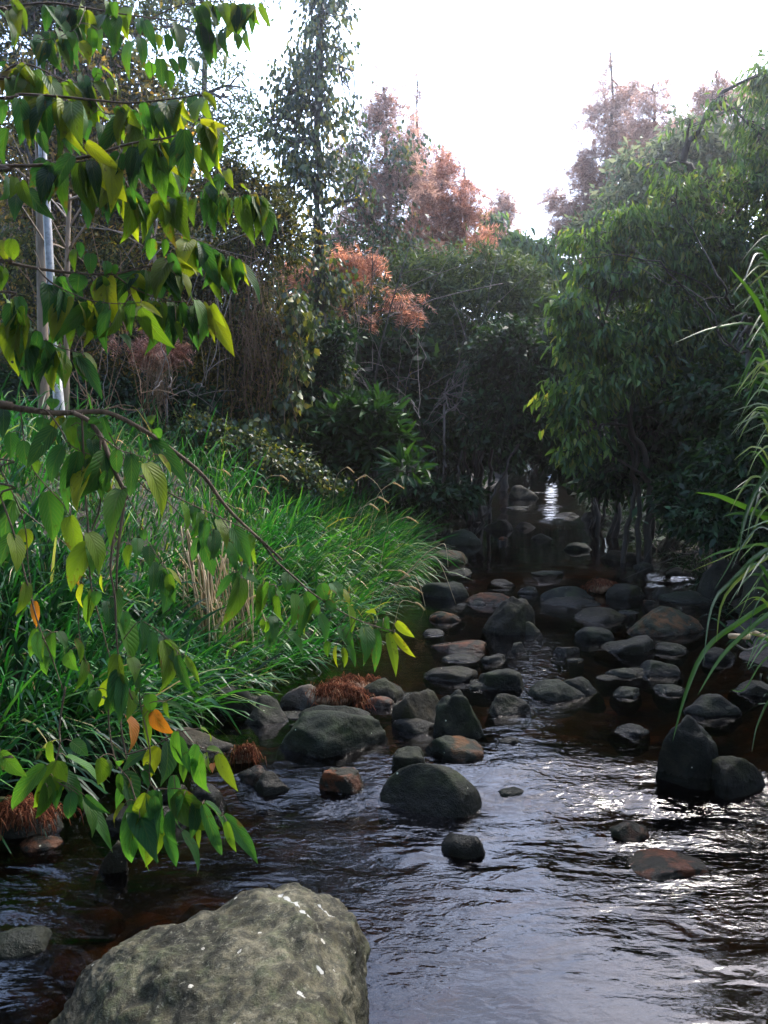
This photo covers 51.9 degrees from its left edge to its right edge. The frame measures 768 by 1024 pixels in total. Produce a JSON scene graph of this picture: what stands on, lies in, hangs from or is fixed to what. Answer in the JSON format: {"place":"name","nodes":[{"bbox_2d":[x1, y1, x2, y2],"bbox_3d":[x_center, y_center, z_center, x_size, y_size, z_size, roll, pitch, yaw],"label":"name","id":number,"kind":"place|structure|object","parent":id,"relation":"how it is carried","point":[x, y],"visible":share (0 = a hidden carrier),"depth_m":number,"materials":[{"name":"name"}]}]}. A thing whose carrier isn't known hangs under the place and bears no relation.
{"place":"outdoors","nodes":[
{"label":"outdoors","id":0,"kind":"place"},
{"bbox_2d":[0,462,767,1023],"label":"water","id":1,"kind":"structure","parent":0,"point":[550,906],"depth_m":2.92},
{"bbox_2d":[0,925,51,958],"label":"rock","id":2,"kind":"object","parent":1,"relation":"on","point":[17,942],"visible":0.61,"depth_m":2.32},
{"bbox_2d":[19,835,62,852],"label":"rock","id":3,"kind":"object","parent":1,"relation":"on","point":[37,843],"visible":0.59,"depth_m":2.92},
{"bbox_2d":[99,840,128,873],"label":"rock","id":4,"kind":"object","parent":1,"relation":"on","point":[115,861],"visible":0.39,"depth_m":2.75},
{"bbox_2d":[190,783,224,808],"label":"rock","id":5,"kind":"object","parent":1,"relation":"on","point":[214,796],"visible":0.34,"depth_m":3.22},
{"bbox_2d":[49,882,370,1023],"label":"boulder","id":6,"kind":"object","parent":1,"relation":"on","point":[293,953],"visible":0.99,"depth_m":1.90,"materials":[{"name":"stone"}]},
{"bbox_2d":[223,740,266,767],"bbox_3d":[-0.635,1.103,3.574,0.220,0.136,0.141,0,5,0],"label":"needle heap","id":7,"kind":"object","parent":1,"relation":"on","point":[246,753],"visible":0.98,"depth_m":3.55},
{"bbox_2d":[245,695,287,724],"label":"rock","id":8,"kind":"object","parent":1,"relation":"on","point":[262,715],"visible":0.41,"depth_m":4.08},
{"bbox_2d":[254,771,289,795],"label":"rock","id":9,"kind":"object","parent":1,"relation":"on","point":[268,783],"visible":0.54,"depth_m":3.34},
{"bbox_2d":[280,684,319,709],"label":"rock","id":10,"kind":"object","parent":1,"relation":"on","point":[292,698],"visible":0.35,"depth_m":4.31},
{"bbox_2d":[298,705,370,717],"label":"rock","id":11,"kind":"object","parent":1,"relation":"on","point":[351,710],"visible":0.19,"depth_m":4.11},
{"bbox_2d":[300,678,375,710],"bbox_3d":[-0.211,1.026,4.317,0.487,0.229,0.442,-4,6,-34],"label":"needle heap","id":12,"kind":"object","parent":11,"relation":"on","point":[340,693],"visible":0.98,"depth_m":4.28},
{"bbox_2d":[319,767,363,793],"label":"rock","id":13,"kind":"object","parent":1,"relation":"on","point":[349,780],"visible":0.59,"depth_m":3.35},
{"bbox_2d":[305,672,397,687],"bbox_3d":[-0.197,1.034,4.657,0.567,0.160,0.378,-2,5,-16],"label":"needle heap","id":14,"kind":"object","parent":1,"relation":"on","point":[353,680],"visible":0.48,"depth_m":4.65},
{"bbox_2d":[363,678,404,700],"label":"rock","id":15,"kind":"object","parent":1,"relation":"on","point":[386,688],"visible":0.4,"depth_m":4.43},
{"bbox_2d":[391,746,425,771],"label":"rock","id":16,"kind":"object","parent":1,"relation":"on","point":[405,756],"visible":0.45,"depth_m":3.49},
{"bbox_2d":[391,718,433,733],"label":"rock","id":17,"kind":"object","parent":1,"relation":"on","point":[417,726],"visible":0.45,"depth_m":3.95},
{"bbox_2d":[391,689,438,722],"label":"rock","id":18,"kind":"object","parent":1,"relation":"on","point":[421,704],"visible":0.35,"depth_m":4.04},
{"bbox_2d":[418,581,468,599],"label":"rock","id":19,"kind":"object","parent":1,"relation":"on","point":[440,590],"visible":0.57,"depth_m":7.28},
{"bbox_2d":[423,666,477,681],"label":"rock","id":20,"kind":"object","parent":1,"relation":"on","point":[458,674],"visible":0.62,"depth_m":4.80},
{"bbox_2d":[424,735,483,760],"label":"rock","id":21,"kind":"object","parent":1,"relation":"on","point":[455,748],"visible":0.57,"depth_m":3.63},
{"bbox_2d":[431,640,486,652],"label":"rock","id":22,"kind":"object","parent":1,"relation":"on","point":[471,646],"visible":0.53,"depth_m":5.45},
{"bbox_2d":[441,832,484,858],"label":"rock","id":23,"kind":"object","parent":1,"relation":"on","point":[461,846],"visible":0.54,"depth_m":2.86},
{"bbox_2d":[465,592,509,605],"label":"rock","id":24,"kind":"object","parent":1,"relation":"on","point":[490,598],"visible":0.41,"depth_m":7.03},
{"bbox_2d":[478,668,524,690],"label":"rock","id":25,"kind":"object","parent":1,"relation":"on","point":[505,679],"visible":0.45,"depth_m":4.61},
{"bbox_2d":[489,693,530,714],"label":"rock","id":26,"kind":"object","parent":1,"relation":"on","point":[504,704],"visible":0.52,"depth_m":4.22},
{"bbox_2d":[527,679,584,700],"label":"rock","id":27,"kind":"object","parent":1,"relation":"on","point":[554,689],"visible":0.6,"depth_m":4.45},
{"bbox_2d":[540,586,593,599],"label":"rock","id":28,"kind":"object","parent":1,"relation":"on","point":[565,591],"visible":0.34,"depth_m":7.21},
{"bbox_2d":[540,596,600,607],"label":"boulder","id":29,"kind":"object","parent":1,"relation":"on","point":[574,601],"visible":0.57,"depth_m":6.97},
{"bbox_2d":[574,626,614,640],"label":"rock","id":30,"kind":"object","parent":1,"relation":"on","point":[593,633],"visible":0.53,"depth_m":5.75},
{"bbox_2d":[574,607,625,622],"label":"rock","id":31,"kind":"object","parent":1,"relation":"on","point":[601,614],"visible":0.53,"depth_m":6.38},
{"bbox_2d":[605,583,644,599],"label":"rock","id":32,"kind":"object","parent":1,"relation":"on","point":[624,591],"visible":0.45,"depth_m":7.25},
{"bbox_2d":[601,635,654,654],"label":"rock","id":33,"kind":"object","parent":1,"relation":"on","point":[641,645],"visible":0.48,"depth_m":5.38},
{"bbox_2d":[609,821,649,841],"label":"rock","id":34,"kind":"object","parent":1,"relation":"on","point":[627,831],"visible":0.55,"depth_m":2.98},
{"bbox_2d":[639,660,680,676],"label":"rock","id":35,"kind":"object","parent":1,"relation":"in","point":[652,668],"visible":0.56,"depth_m":4.89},
{"bbox_2d":[627,849,707,880],"bbox_3d":[1.003,1.300,2.796,0.307,0.160,0.213,0,5,0],"label":"rock","id":36,"kind":"object","parent":1,"relation":"on","point":[655,864],"visible":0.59,"depth_m":2.75,"materials":[{"name":"stone"}]},
{"bbox_2d":[683,694,741,715],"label":"rock","id":37,"kind":"object","parent":1,"relation":"on","point":[711,705],"visible":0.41,"depth_m":4.19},
{"bbox_2d":[711,755,765,799],"bbox_3d":[1.494,1.208,3.345,0.272,0.322,0.190,2,5,16],"label":"rock","id":38,"kind":"object","parent":1,"relation":"on","point":[733,777],"visible":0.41,"depth_m":3.32,"materials":[{"name":"stone"}]},
{"bbox_2d":[0,368,767,808],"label":"ground","id":39,"kind":"structure","parent":0,"point":[762,656],"depth_m":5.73,"materials":[{"name":"green plant"}]},
{"bbox_2d":[0,811,63,838],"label":"rock","id":40,"kind":"object","parent":39,"relation":"on","point":[10,833],"visible":0.2,"depth_m":3.02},
{"bbox_2d":[0,792,83,840],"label":"needle heap","id":41,"kind":"object","parent":40,"relation":"on","point":[23,812],"visible":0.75,"depth_m":2.95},
{"bbox_2d":[0,37,83,418],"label":"bare trunk","id":42,"kind":"object","parent":39,"relation":"on","point":[40,262],"visible":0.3,"depth_m":6.90,"materials":[{"name":"beige plant"}]},
{"bbox_2d":[36,60,68,450],"bbox_3d":[-2.801,-2.148,6.604,0.128,3.667,0.565,-3,6,-32],"label":"grey pole","id":43,"kind":"object","parent":39,"relation":"on","point":[49,263],"visible":0.2,"depth_m":6.58,"materials":[{"name":"paint"}]},
{"bbox_2d":[0,100,139,409],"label":"bare trunk","id":44,"kind":"object","parent":39,"relation":"on","point":[67,245],"visible":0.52,"depth_m":7.18,"materials":[{"name":"beige plant"}]},
{"bbox_2d":[8,208,177,439],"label":"dead branch bush","id":45,"kind":"object","parent":39,"relation":"on","point":[85,395],"visible":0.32,"depth_m":7.79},
{"bbox_2d":[0,21,200,383],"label":"golden thicket","id":46,"kind":"object","parent":39,"relation":"on","point":[12,153],"visible":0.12,"depth_m":9.43,"materials":[{"name":"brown plant"}]},
{"bbox_2d":[0,0,201,375],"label":"brown leaved tree","id":47,"kind":"object","parent":39,"relation":"on","point":[35,23],"visible":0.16,"depth_m":9.82,"materials":[{"name":"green plant"}]},
{"bbox_2d":[0,209,209,405],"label":"vine thicket","id":48,"kind":"object","parent":39,"relation":"on","point":[31,259],"visible":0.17,"depth_m":9.03,"materials":[{"name":"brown plant"}]},
{"bbox_2d":[0,359,249,436],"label":"dark bush","id":49,"kind":"object","parent":39,"relation":"on","point":[126,395],"visible":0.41,"depth_m":8.68,"materials":[{"name":"green plant"}]},
{"bbox_2d":[0,457,291,838],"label":"broad grass","id":50,"kind":"structure","parent":39,"relation":"on","point":[59,594],"depth_m":4.05,"materials":[{"name":"plant"}]},
{"bbox_2d":[102,323,195,431],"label":"rust cypress","id":51,"kind":"object","parent":39,"relation":"on","point":[174,354],"visible":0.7,"depth_m":8.33,"materials":[{"name":"brown plant"}]},
{"bbox_2d":[0,215,304,436],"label":"dark bush","id":52,"kind":"object","parent":39,"relation":"on","point":[2,235],"visible":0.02,"depth_m":11.19,"materials":[{"name":"green plant"}]},
{"bbox_2d":[134,353,178,429],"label":"dry vines","id":53,"kind":"object","parent":39,"relation":"on","point":[154,381],"visible":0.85,"depth_m":8.08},
{"bbox_2d":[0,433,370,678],"bbox_3d":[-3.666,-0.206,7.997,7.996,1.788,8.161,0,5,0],"label":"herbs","id":54,"kind":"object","parent":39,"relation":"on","point":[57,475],"visible":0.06,"depth_m":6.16,"materials":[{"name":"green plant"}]},
{"bbox_2d":[92,218,294,437],"bbox_3d":[-2.098,-1.771,8.323,1.674,2.351,1.967,-3,6,-31],"label":"dead branch bush","id":55,"kind":"object","parent":39,"relation":"on","point":[170,387],"visible":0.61,"depth_m":8.33,"materials":[{"name":"brown wood"}]},
{"bbox_2d":[158,520,231,642],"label":"dead cane clump","id":56,"kind":"object","parent":39,"relation":"on","point":[190,565],"visible":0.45,"depth_m":4.99,"materials":[{"name":"beige plant"}]},
{"bbox_2d":[158,727,233,753],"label":"rock","id":57,"kind":"object","parent":39,"relation":"on","point":[202,739],"visible":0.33,"depth_m":3.72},
{"bbox_2d":[123,0,283,291],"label":"grey leaved tree","id":58,"kind":"object","parent":39,"relation":"on","point":[233,114],"visible":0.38,"depth_m":12.40,"materials":[{"name":"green plant"}]},
{"bbox_2d":[0,0,414,876],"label":"overhanging tree","id":59,"kind":"object","parent":39,"relation":"on","point":[90,466],"visible":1,"depth_m":1.72,"materials":[{"name":"green plant"}]},
{"bbox_2d":[0,420,427,742],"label":"dead grass","id":60,"kind":"structure","parent":39,"relation":"on","point":[166,544],"depth_m":5.92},
{"bbox_2d":[118,137,329,454],"bbox_3d":[-1.956,-2.377,9.263,2.651,3.923,1.774,0,5,0],"label":"vine smothered tree","id":61,"kind":"object","parent":39,"relation":"on","point":[283,209],"visible":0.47,"depth_m":9.06,"materials":[{"name":"green plant"}]},
{"bbox_2d":[179,223,303,448],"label":"dry vines","id":62,"kind":"object","parent":61,"relation":"hanging from","point":[247,339],"visible":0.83,"depth_m":8.80,"materials":[{"name":"plant"}]},
{"bbox_2d":[210,686,253,714],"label":"rock","id":63,"kind":"object","parent":39,"relation":"on","point":[239,704],"visible":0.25,"depth_m":4.20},
{"bbox_2d":[0,475,470,853],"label":"edge grass","id":64,"kind":"structure","parent":39,"relation":"on","point":[267,562],"depth_m":4.97,"materials":[{"name":"plant"}]},
{"bbox_2d":[199,555,274,672],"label":"dead cane clump","id":65,"kind":"object","parent":39,"relation":"on","point":[224,609],"visible":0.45,"depth_m":4.90,"materials":[{"name":"brown plant"}]},
{"bbox_2d":[162,402,353,506],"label":"creeper","id":66,"kind":"object","parent":39,"relation":"on","point":[283,466],"visible":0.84,"depth_m":8.19,"materials":[{"name":"green plant"}]},
{"bbox_2d":[244,0,394,480],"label":"climber clad tree","id":67,"kind":"object","parent":39,"relation":"on","point":[298,106],"visible":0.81,"depth_m":10.02,"materials":[{"name":"green plant"}]},
{"bbox_2d":[273,318,367,497],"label":"dark bush","id":68,"kind":"object","parent":39,"relation":"on","point":[333,363],"visible":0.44,"depth_m":9.61,"materials":[{"name":"green plant"}]},
{"bbox_2d":[279,710,386,757],"bbox_3d":[-0.254,1.131,3.790,0.567,0.360,0.377,2,6,21],"label":"boulder","id":69,"kind":"object","parent":39,"relation":"on","point":[323,733],"visible":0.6,"depth_m":3.71,"materials":[{"name":"stone"}]},
{"bbox_2d":[276,242,434,489],"bbox_3d":[-0.398,-1.954,11.427,2.360,3.833,1.053,0,5,0],"label":"rust cypress","id":70,"kind":"object","parent":39,"relation":"on","point":[367,266],"visible":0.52,"depth_m":11.21,"materials":[{"name":"orange plant"}]},
{"bbox_2d":[261,210,455,490],"bbox_3d":[-0.243,-2.528,12.809,3.082,4.722,3.358,4,7,40],"label":"twiggy thicket","id":71,"kind":"object","parent":39,"relation":"on","point":[376,292],"visible":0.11,"depth_m":12.43,"materials":[{"name":"brown plant"}]},
{"bbox_2d":[288,378,438,511],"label":"broad leaved shrub","id":72,"kind":"object","parent":39,"relation":"on","point":[343,436],"visible":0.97,"depth_m":9.06,"materials":[{"name":"green plant"}]},
{"bbox_2d":[271,310,465,503],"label":"dark bush","id":73,"kind":"object","parent":39,"relation":"on","point":[390,357],"visible":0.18,"depth_m":11.46,"materials":[{"name":"green plant"}]},
{"bbox_2d":[295,246,455,519],"bbox_3d":[-0.156,-1.637,11.145,2.140,4.183,1.313,2,6,24],"label":"dead branch bush","id":74,"kind":"object","parent":39,"relation":"on","point":[401,397],"visible":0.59,"depth_m":10.93,"materials":[{"name":"brown wood"}]},
{"bbox_2d":[304,54,454,483],"bbox_3d":[-0.128,-4.101,13.990,2.914,7.690,2.480,0,5,0],"label":"rust cypress","id":75,"kind":"object","parent":39,"relation":"on","point":[398,178],"visible":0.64,"depth_m":13.69,"materials":[{"name":"brown plant"}]},
{"bbox_2d":[291,245,483,497],"bbox_3d":[-0.169,-1.872,11.023,2.536,3.794,1.781,-2,6,-22],"label":"dead branch bush","id":76,"kind":"object","parent":39,"relation":"on","point":[359,313],"visible":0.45,"depth_m":10.61,"materials":[{"name":"brown wood"}]},
{"bbox_2d":[359,225,439,516],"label":"thin stem","id":77,"kind":"object","parent":39,"relation":"on","point":[375,378],"visible":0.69,"depth_m":10.95,"materials":[{"name":"brown plant"}]},
{"bbox_2d":[119,406,729,551],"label":"forest undergrowth","id":78,"kind":"object","parent":39,"relation":"on","point":[658,521],"depth_m":11.27,"materials":[{"name":"green plant"}]},
{"bbox_2d":[399,63,452,222],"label":"rust cypress","id":79,"kind":"object","parent":39,"relation":"on","point":[416,99],"visible":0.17,"depth_m":16.27,"materials":[{"name":"brown plant"}]},
{"bbox_2d":[380,763,481,817],"bbox_3d":[0.192,1.229,3.277,0.438,0.376,0.307,0,5,0],"label":"rock","id":80,"kind":"object","parent":39,"relation":"on","point":[439,790],"visible":0.59,"depth_m":3.22,"materials":[{"name":"stone"}]},
{"bbox_2d":[366,444,518,541],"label":"dark bush","id":81,"kind":"object","parent":39,"relation":"on","point":[445,495],"visible":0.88,"depth_m":10.68,"materials":[{"name":"green plant"}]},
{"bbox_2d":[384,131,508,278],"bbox_3d":[0.967,-3.741,15.311,2.838,7.029,2.032,0,5,0],"label":"rust cypress","id":82,"kind":"object","parent":39,"relation":"on","point":[457,207],"visible":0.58,"depth_m":14.77,"materials":[{"name":"brown plant"}]},
{"bbox_2d":[378,416,538,484],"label":"dark bush","id":83,"kind":"object","parent":39,"relation":"on","point":[498,461],"visible":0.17,"depth_m":14.96,"materials":[{"name":"green plant"}]},
{"bbox_2d":[432,689,484,738],"bbox_3d":[0.396,1.127,3.924,0.310,0.502,0.222,-2,6,-23],"label":"rock","id":84,"kind":"object","parent":39,"relation":"on","point":[455,715],"visible":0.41,"depth_m":3.85,"materials":[{"name":"stone"}]},
{"bbox_2d":[444,529,481,545],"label":"boulder","id":85,"kind":"object","parent":39,"relation":"on","point":[464,537],"visible":0.46,"depth_m":10.51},
{"bbox_2d":[383,223,570,520],"bbox_3d":[1.409,-2.094,12.823,4.156,5.205,2.944,0,5,0],"label":"feathery bush","id":86,"kind":"object","parent":39,"relation":"on","point":[510,272],"visible":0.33,"depth_m":12.33,"materials":[{"name":"green plant"}]},
{"bbox_2d":[421,259,566,526],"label":"dead branch bush","id":87,"kind":"object","parent":39,"relation":"on","point":[445,396],"visible":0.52,"depth_m":11.47,"materials":[{"name":"brown wood"}]},
{"bbox_2d":[483,596,534,634],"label":"rock","id":88,"kind":"object","parent":39,"relation":"on","point":[512,615],"visible":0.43,"depth_m":5.95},
{"bbox_2d":[485,179,532,478],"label":"rust cypress","id":89,"kind":"object","parent":39,"relation":"on","point":[505,200],"visible":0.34,"depth_m":19.30,"materials":[{"name":"brown plant"}]},
{"bbox_2d":[471,211,584,490],"bbox_3d":[3.018,-3.355,17.301,2.725,6.353,1.905,0,5,0],"label":"drooping tree","id":90,"kind":"object","parent":39,"relation":"on","point":[541,249],"visible":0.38,"depth_m":16.75,"materials":[{"name":"green plant"}]},
{"bbox_2d":[443,304,621,538],"bbox_3d":[2.102,-1.115,11.191,2.576,3.532,1.514,0,5,0],"label":"dark bush","id":91,"kind":"object","parent":39,"relation":"on","point":[507,352],"visible":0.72,"depth_m":10.90,"materials":[{"name":"green plant"}]},
{"bbox_2d":[519,46,652,319],"bbox_3d":[4.972,-5.648,18.777,3.652,10.058,2.706,1,5,10],"label":"rust cypress","id":92,"kind":"object","parent":39,"relation":"on","point":[584,169],"visible":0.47,"depth_m":18.08,"materials":[{"name":"brown plant"}]},
{"bbox_2d":[510,309,666,528],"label":"dark bush","id":93,"kind":"object","parent":39,"relation":"on","point":[540,457],"visible":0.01,"depth_m":12.25,"materials":[{"name":"green plant"}]},
{"bbox_2d":[523,254,688,563],"bbox_3d":[2.397,-0.942,8.572,1.680,3.620,1.068,2,5,19],"label":"bright shrub","id":94,"kind":"object","parent":39,"relation":"on","point":[629,380],"visible":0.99,"depth_m":8.39,"materials":[{"name":"green plant"}]},
{"bbox_2d":[561,299,721,556],"bbox_3d":[3.501,-0.972,9.700,3.022,3.241,1.812,-3,6,-28],"label":"dark bush","id":95,"kind":"object","parent":39,"relation":"on","point":[655,436],"visible":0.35,"depth_m":9.39,"materials":[{"name":"green plant"}]},
{"bbox_2d":[616,68,691,402],"bbox_3d":[6.280,-5.344,17.356,2.650,8.481,2.200,3,6,33],"label":"rust cypress","id":96,"kind":"object","parent":39,"relation":"on","point":[649,109],"visible":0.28,"depth_m":17.12,"materials":[{"name":"brown plant"}]},
{"bbox_2d":[544,42,767,425],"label":"lance leaved tree","id":97,"kind":"object","parent":39,"relation":"on","point":[684,253],"visible":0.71,"depth_m":8.71,"materials":[{"name":"green plant"}]},
{"bbox_2d":[572,484,746,589],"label":"bank undergrowth","id":98,"kind":"object","parent":39,"relation":"on","point":[688,557],"visible":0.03,"depth_m":9.18,"materials":[{"name":"green plant"}]},
{"bbox_2d":[558,89,767,449],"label":"pale tree","id":99,"kind":"object","parent":39,"relation":"on","point":[712,148],"visible":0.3,"depth_m":14.25,"materials":[{"name":"green plant"}]},
{"bbox_2d":[626,606,704,636],"bbox_3d":[2.135,0.926,6.069,0.704,0.392,0.488,0,5,0],"label":"boulder","id":100,"kind":"object","parent":39,"relation":"on","point":[661,621],"visible":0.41,"depth_m":5.95,"materials":[{"name":"stone"}]},
{"bbox_2d":[582,194,767,566],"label":"dead branch bush","id":101,"kind":"object","parent":39,"relation":"on","point":[747,329],"visible":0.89,"depth_m":6.94,"materials":[{"name":"brown plant"}]},
{"bbox_2d":[656,715,718,790],"bbox_3d":[1.309,1.206,3.448,0.290,0.653,0.218,0,5,0],"label":"rock","id":102,"kind":"object","parent":39,"relation":"on","point":[688,753],"visible":0.35,"depth_m":3.38,"materials":[{"name":"stone"}]},
{"bbox_2d":[658,591,716,603],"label":"boulder","id":103,"kind":"object","parent":39,"relation":"on","point":[691,597],"visible":0.43,"depth_m":7.13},
{"bbox_2d":[631,319,767,557],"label":"dark bush","id":104,"kind":"object","parent":39,"relation":"on","point":[695,390],"visible":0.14,"depth_m":8.01,"materials":[{"name":"green plant"}]},
{"bbox_2d":[642,347,767,570],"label":"dark bush","id":105,"kind":"object","parent":39,"relation":"on","point":[705,523],"visible":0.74,"depth_m":6.71,"materials":[{"name":"green plant"}]},
{"bbox_2d":[656,62,765,372],"bbox_3d":[7.032,-5.409,16.725,3.587,7.761,2.349,2,6,20],"label":"rust cypress","id":106,"kind":"object","parent":39,"relation":"on","point":[699,92],"visible":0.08,"depth_m":16.16,"materials":[{"name":"brown plant"}]},
{"bbox_2d":[673,360,767,748],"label":"reed clump","id":107,"kind":"object","parent":39,"relation":"on","point":[749,564],"visible":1,"depth_m":1.91,"materials":[{"name":"green plant"}]},
{"bbox_2d":[675,235,767,470],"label":"reed clump","id":108,"kind":"object","parent":39,"relation":"on","point":[762,311],"visible":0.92,"depth_m":1.97,"materials":[{"name":"green plant"}]},
{"bbox_2d":[697,559,745,601],"bbox_3d":[3.170,0.839,7.291,0.579,0.829,0.434,0,5,0],"label":"boulder","id":109,"kind":"object","parent":39,"relation":"on","point":[711,577],"visible":0.16,"depth_m":7.13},
{"bbox_2d":[732,680,767,695],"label":"rock","id":110,"kind":"object","parent":39,"relation":"on","point":[757,688],"visible":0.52,"depth_m":4.52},
{"bbox_2d":[739,561,767,618],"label":"rock","id":111,"kind":"object","parent":39,"relation":"on","point":[749,582],"visible":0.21,"depth_m":6.33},
{"bbox_2d":[0,0,767,315],"label":"sky","id":112,"kind":"structure","parent":0,"point":[507,75],"materials":[{"name":"white"}]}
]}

